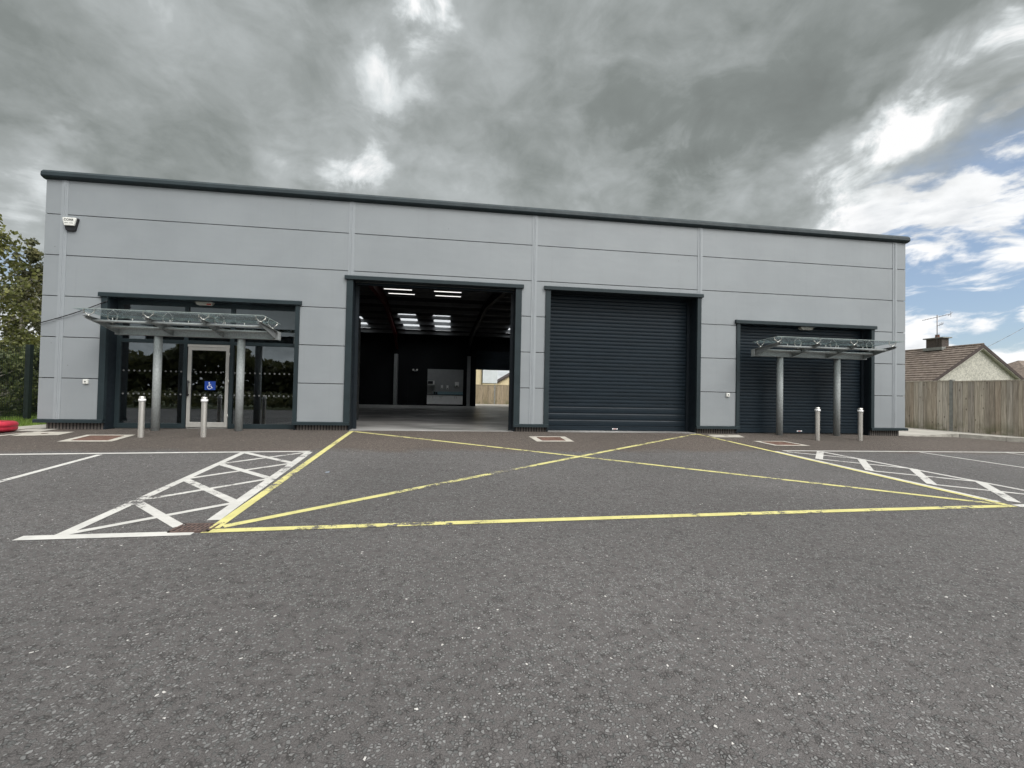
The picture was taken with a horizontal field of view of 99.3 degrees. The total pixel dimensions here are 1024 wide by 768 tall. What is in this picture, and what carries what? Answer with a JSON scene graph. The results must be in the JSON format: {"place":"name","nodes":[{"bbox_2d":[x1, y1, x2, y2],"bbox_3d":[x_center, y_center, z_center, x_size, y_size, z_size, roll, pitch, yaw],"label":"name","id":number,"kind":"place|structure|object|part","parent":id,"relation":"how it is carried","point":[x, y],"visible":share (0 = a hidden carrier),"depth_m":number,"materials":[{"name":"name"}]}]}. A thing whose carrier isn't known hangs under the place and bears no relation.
{"place":"outdoors","nodes":[
{"label":"outdoors","id":0,"kind":"place"},
{"bbox_2d":[0,410,45,425],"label":"grass","id":1,"kind":"structure","parent":0,"point":[25,422],"depth_m":12.85,"materials":[{"name":"green plant"}]},
{"bbox_2d":[15,424,54,430],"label":"side pavement","id":2,"kind":"structure","parent":0,"point":[37,427],"depth_m":10.69,"materials":[{"name":"grey concrete"}]},
{"bbox_2d":[475,404,508,406],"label":"yard","id":3,"kind":"structure","parent":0,"point":[503,405],"depth_m":35.80,"materials":[{"name":"grey concrete"}]},
{"bbox_2d":[0,428,1023,767],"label":"car park","id":4,"kind":"structure","parent":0,"point":[892,638],"depth_m":2.98,"materials":[{"name":"grey asphalt"}]},
{"bbox_2d":[0,420,18,431],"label":"painted tyre","id":5,"kind":"object","parent":4,"relation":"on","point":[7,426],"visible":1,"depth_m":9.96,"materials":[{"name":"red rubber"}]},
{"bbox_2d":[12,432,70,435],"bbox_3d":[-10.567,1.122,9.862,0.831,0.033,0.677,1,-1,-16],"label":"manhole cover","id":6,"kind":"object","parent":4,"relation":"on","point":[42,433],"visible":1,"depth_m":9.80,"materials":[{"name":"concrete"}]},
{"bbox_2d":[57,435,132,441],"bbox_3d":[-8.920,1.164,9.386,1.200,0.047,0.990,1,-1,-8],"label":"manhole cover","id":7,"kind":"object","parent":4,"relation":"on","point":[86,438],"visible":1,"depth_m":9.33,"materials":[{"name":"concrete"}]},
{"bbox_2d":[138,396,145,437],"bbox_3d":[-8.219,0.734,9.653,0.136,0.932,0.136,1,-1,-8],"label":"bollard","id":8,"kind":"object","parent":4,"relation":"on","point":[141,414],"visible":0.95,"depth_m":9.61,"materials":[{"name":"silver metal"}]},
{"bbox_2d":[73,307,280,430],"bbox_3d":[-7.804,-0.223,10.359,3.963,2.819,1.157,1,-1,-8],"label":"entrance canopy","id":9,"kind":"object","parent":4,"relation":"on","point":[164,328],"visible":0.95,"depth_m":10.64,"materials":[{"name":"metal"}]},
{"bbox_2d":[56,452,311,534],"bbox_3d":[-4.023,1.347,6.204,1.273,0.182,4.281,1,-1,-12],"label":"white hatch marking","id":10,"kind":"object","parent":4,"relation":"on","point":[233,504],"visible":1,"depth_m":5.31,"materials":[{"name":"paint"}]},
{"bbox_2d":[167,523,219,532],"bbox_3d":[-3.106,1.425,4.273,0.360,0.041,0.260,1,-1,-8],"label":"drain grate","id":11,"kind":"object","parent":4,"relation":"on","point":[195,527],"visible":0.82,"depth_m":4.24,"materials":[{"name":"metal"}]},
{"bbox_2d":[200,397,207,436],"bbox_3d":[-6.987,0.755,9.869,0.136,0.932,0.136,1,-1,-8],"label":"bollard","id":12,"kind":"object","parent":4,"relation":"on","point":[204,401],"visible":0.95,"depth_m":9.83,"materials":[{"name":"silver metal"}]},
{"bbox_2d":[0,450,1023,539],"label":"white bay marking","id":13,"kind":"object","parent":4,"relation":"on","point":[75,536],"visible":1,"depth_m":5.82,"materials":[{"name":"paint"}]},
{"bbox_2d":[529,436,573,441],"bbox_3d":[0.956,1.359,10.777,0.970,0.038,0.870,1,-1,-8],"label":"manhole cover","id":14,"kind":"object","parent":4,"relation":"on","point":[550,438],"visible":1,"depth_m":10.75,"materials":[{"name":"concrete"}]},
{"bbox_2d":[201,431,1016,532],"bbox_3d":[1.280,1.430,8.371,10.122,0.305,7.268,1,-1,-8],"label":"yellow box marking","id":15,"kind":"object","parent":4,"relation":"on","point":[236,512],"visible":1,"depth_m":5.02,"materials":[{"name":"paint"}]},
{"bbox_2d":[709,435,742,436],"bbox_3d":[6.049,1.466,12.255,1.100,0.022,0.550,1,-1,-8],"label":"manhole cover","id":16,"kind":"object","parent":4,"relation":"on","point":[725,435],"visible":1,"depth_m":12.26,"materials":[{"name":"concrete"}]},
{"bbox_2d":[756,441,808,445],"bbox_3d":[6.870,1.516,11.128,1.030,0.039,0.760,1,-1,-8],"label":"manhole cover","id":17,"kind":"object","parent":4,"relation":"on","point":[780,443],"visible":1,"depth_m":11.09,"materials":[{"name":"concrete"}]},
{"bbox_2d":[815,407,820,439],"bbox_3d":[8.448,1.105,12.032,0.136,0.932,0.136,1,-1,-8],"label":"bollard","id":18,"kind":"object","parent":4,"relation":"on","point":[817,422],"visible":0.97,"depth_m":11.99,"materials":[{"name":"silver metal"}]},
{"bbox_2d":[751,336,903,435],"bbox_3d":[9.060,0.161,12.613,3.993,2.821,1.157,1,-1,-8],"label":"entrance canopy","id":19,"kind":"object","parent":4,"relation":"on","point":[837,354],"visible":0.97,"depth_m":12.88,"materials":[{"name":"metal"}]},
{"bbox_2d":[857,408,862,440],"bbox_3d":[9.810,1.143,12.255,0.136,0.932,0.136,1,-1,-8],"label":"bollard","id":20,"kind":"object","parent":4,"relation":"on","point":[860,423],"visible":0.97,"depth_m":12.21,"materials":[{"name":"silver metal"}]},
{"bbox_2d":[776,451,1023,502],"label":"white hatch marking","id":21,"kind":"object","parent":4,"relation":"on","point":[867,466],"visible":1,"depth_m":7.48,"materials":[{"name":"paint"}]},
{"bbox_2d":[901,433,1023,442],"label":"kerb","id":22,"kind":"structure","parent":4,"relation":"on","point":[997,438],"depth_m":13.60,"materials":[{"name":"concrete"}]},
{"bbox_2d":[0,0,1023,378],"label":"sky","id":23,"kind":"structure","parent":0,"point":[884,117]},
{"bbox_2d":[169,404,857,433],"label":"floor slab","id":24,"kind":"structure","parent":0,"point":[371,417],"depth_m":16.13,"materials":[{"name":"concrete"}]},
{"bbox_2d":[427,369,462,405],"bbox_3d":[-4.871,0.254,31.723,2.620,2.668,0.577,1,-1,-8],"label":"kitchen unit","id":25,"kind":"object","parent":24,"relation":"on","point":[444,378],"visible":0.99,"depth_m":31.90,"materials":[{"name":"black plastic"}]},
{"bbox_3d":[-5.885,1.111,31.317,0.472,0.648,0.046,1,-1,-8],"label":"cupboard door","id":26,"kind":"part","parent":25,"relation":"part of","materials":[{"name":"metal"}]},
{"bbox_3d":[-5.390,1.122,31.383,0.512,0.648,0.046,1,-1,-8],"label":"cupboard door","id":27,"kind":"part","parent":25,"relation":"part of","materials":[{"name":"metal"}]},
{"bbox_3d":[-4.875,1.134,31.452,0.512,0.648,0.046,1,-1,-8],"label":"cupboard door","id":28,"kind":"part","parent":25,"relation":"part of","materials":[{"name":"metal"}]},
{"bbox_3d":[-4.359,1.146,31.521,0.512,0.648,0.046,1,-1,-8],"label":"cupboard door","id":29,"kind":"part","parent":25,"relation":"part of","materials":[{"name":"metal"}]},
{"bbox_3d":[-3.844,1.157,31.590,0.512,0.648,0.046,1,-1,-8],"label":"cupboard door","id":30,"kind":"part","parent":25,"relation":"part of","materials":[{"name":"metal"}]},
{"bbox_2d":[899,427,1023,437],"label":"path","id":31,"kind":"structure","parent":0,"point":[914,431],"depth_m":14.69,"materials":[{"name":"grey concrete"}]},
{"bbox_3d":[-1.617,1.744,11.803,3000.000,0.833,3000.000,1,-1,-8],"label":"ground","id":32,"kind":"structure","parent":0,"visible":0},
{"bbox_2d":[0,343,39,419],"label":"fence","id":33,"kind":"object","parent":32,"relation":"on","point":[28,381],"visible":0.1,"depth_m":13.14,"materials":[{"name":"green paint"}]},
{"bbox_2d":[0,346,39,414],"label":"shrub","id":34,"kind":"object","parent":32,"relation":"on","point":[7,384],"visible":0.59,"depth_m":14.06,"materials":[{"name":"green plant"}]},
{"bbox_2d":[0,340,40,412],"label":"shrub","id":35,"kind":"object","parent":32,"relation":"on","point":[36,368],"visible":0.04,"depth_m":15.47,"materials":[{"name":"green plant"}]},
{"bbox_2d":[0,214,42,351],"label":"tree","id":36,"kind":"object","parent":32,"relation":"on","point":[5,238],"visible":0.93,"depth_m":15.80,"materials":[{"name":"green plant"}]},
{"bbox_2d":[0,324,42,395],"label":"tree","id":37,"kind":"object","parent":32,"relation":"on","point":[33,341],"visible":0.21,"depth_m":16.04,"materials":[{"name":"green plant"}]},
{"bbox_2d":[0,278,42,406],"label":"tree","id":38,"kind":"object","parent":32,"relation":"on","point":[32,304],"visible":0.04,"depth_m":20.24,"materials":[{"name":"green plant"}]},
{"bbox_2d":[0,238,45,352],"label":"tree","id":39,"kind":"object","parent":32,"relation":"on","point":[33,255],"visible":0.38,"depth_m":18.59,"materials":[{"name":"green plant"}]},
{"bbox_2d":[32,170,910,435],"bbox_3d":[-0.862,-1.534,22.344,24.140,6.470,20.814,1,-1,-8],"label":"industrial unit","id":40,"kind":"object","parent":32,"relation":"on","point":[617,322],"visible":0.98,"depth_m":12.15,"materials":[{"name":"grey metal"}]},
{"bbox_2d":[62,217,79,231],"bbox_3d":[-10.776,-3.900,10.616,0.327,0.320,0.104,1,-1,-8],"label":"alarm bell box","id":41,"kind":"object","parent":40,"relation":"attached to","point":[70,224],"visible":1,"depth_m":10.59,"materials":[{"name":"white plastic"}]},
{"bbox_2d":[39,301,106,322],"bbox_3d":[-10.685,-1.757,10.600,1.478,0.629,0.022,1,-1,-8],"label":"cable","id":42,"kind":"object","parent":40,"relation":"attached to","point":[71,313],"visible":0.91,"depth_m":10.58,"materials":[{"name":"black plastic"}]},
{"bbox_2d":[83,379,88,383],"bbox_3d":[-10.415,-0.061,10.629,0.110,0.110,0.049,1,-1,-8],"label":"socket box","id":43,"kind":"object","parent":40,"relation":"attached to","point":[85,381],"visible":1,"depth_m":10.61,"materials":[{"name":"white plastic"}]},
{"bbox_2d":[195,301,214,305],"bbox_3d":[-7.915,-2.064,11.213,0.410,0.082,0.136,1,-1,-8],"label":"bulkhead light","id":44,"kind":"object","parent":40,"relation":"attached to","point":[205,303],"visible":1,"depth_m":11.16,"materials":[{"name":"beige plastic"}]},
{"bbox_3d":[-7.907,0.050,11.308,1.026,2.152,0.147,1,-1,-8],"label":"entrance door","id":45,"kind":"part","parent":40,"relation":"part of","materials":[{"name":"glass"}]},
{"bbox_2d":[383,287,411,289],"bbox_3d":[-4.856,-4.085,18.529,1.200,0.144,0.070,1,-1,-8],"label":"strip light","id":46,"kind":"object","parent":40,"relation":"hanging from","point":[397,288],"visible":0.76,"depth_m":18.50,"materials":[{"name":"white plastic"}]},
{"bbox_2d":[388,290,414,294],"bbox_3d":[-5.026,-4.161,19.819,1.200,0.144,0.070,1,-1,-8],"label":"strip light","id":47,"kind":"object","parent":40,"relation":"hanging from","point":[390,292],"visible":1,"depth_m":19.79,"materials":[{"name":"white plastic"}]},
{"bbox_3d":[-7.772,0.373,31.591,0.420,2.308,0.050,1,-1,-8],"label":"rear exit door","id":48,"kind":"part","parent":40,"relation":"part of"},
{"bbox_2d":[434,290,461,292],"bbox_3d":[-2.775,-4.037,18.807,1.200,0.144,0.070,1,-1,-8],"label":"strip light","id":49,"kind":"object","parent":40,"relation":"hanging from","point":[447,291],"visible":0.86,"depth_m":18.78,"materials":[{"name":"white plastic"}]},
{"bbox_2d":[435,293,460,296],"bbox_3d":[-2.945,-4.114,20.097,1.200,0.144,0.070,1,-1,-8],"label":"strip light","id":50,"kind":"object","parent":40,"relation":"hanging from","point":[448,295],"visible":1,"depth_m":20.08,"materials":[{"name":"white plastic"}]},
{"bbox_2d":[798,327,813,329],"bbox_3d":[9.080,-1.708,13.445,0.440,0.082,0.136,1,-1,-8],"label":"bulkhead light","id":51,"kind":"object","parent":40,"relation":"attached to","point":[805,328],"visible":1,"depth_m":13.39,"materials":[{"name":"beige plastic"}]},
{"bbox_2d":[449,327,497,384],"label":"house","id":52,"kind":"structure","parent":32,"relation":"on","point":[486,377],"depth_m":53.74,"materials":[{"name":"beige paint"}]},
{"bbox_2d":[475,385,508,403],"bbox_3d":[-0.123,1.032,39.260,26.310,1.895,0.110,1,-1,-8],"label":"timber fence","id":53,"kind":"object","parent":32,"relation":"on","point":[492,394],"visible":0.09,"depth_m":39.01,"materials":[{"name":"brown wood"}]},
{"bbox_2d":[497,373,508,385],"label":"house","id":54,"kind":"structure","parent":32,"relation":"on","point":[503,380],"depth_m":56.33,"materials":[{"name":"beige paint"}]},
{"bbox_2d":[903,335,1023,381],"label":"bungalow","id":55,"kind":"object","parent":32,"relation":"on","point":[940,361],"visible":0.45,"depth_m":30.18,"materials":[{"name":"brown concrete"}]},
{"bbox_2d":[922,314,949,344],"bbox_3d":[31.679,-4.071,32.470,0.316,2.400,1.973,1,-1,-8],"label":"tv aerial","id":56,"kind":"object","parent":55,"relation":"attached to","point":[937,324],"visible":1,"depth_m":32.39,"materials":[{"name":"grey metal"}]},
{"bbox_2d":[905,380,1023,436],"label":"timber fence","id":57,"kind":"object","parent":32,"relation":"on","point":[994,407],"visible":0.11,"depth_m":15.68,"materials":[{"name":"brown wood"}]},
{"bbox_2d":[1008,360,1023,377],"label":"house","id":58,"kind":"structure","parent":32,"relation":"on","point":[1017,366],"depth_m":41.88,"materials":[{"name":"brown concrete"}]}
]}

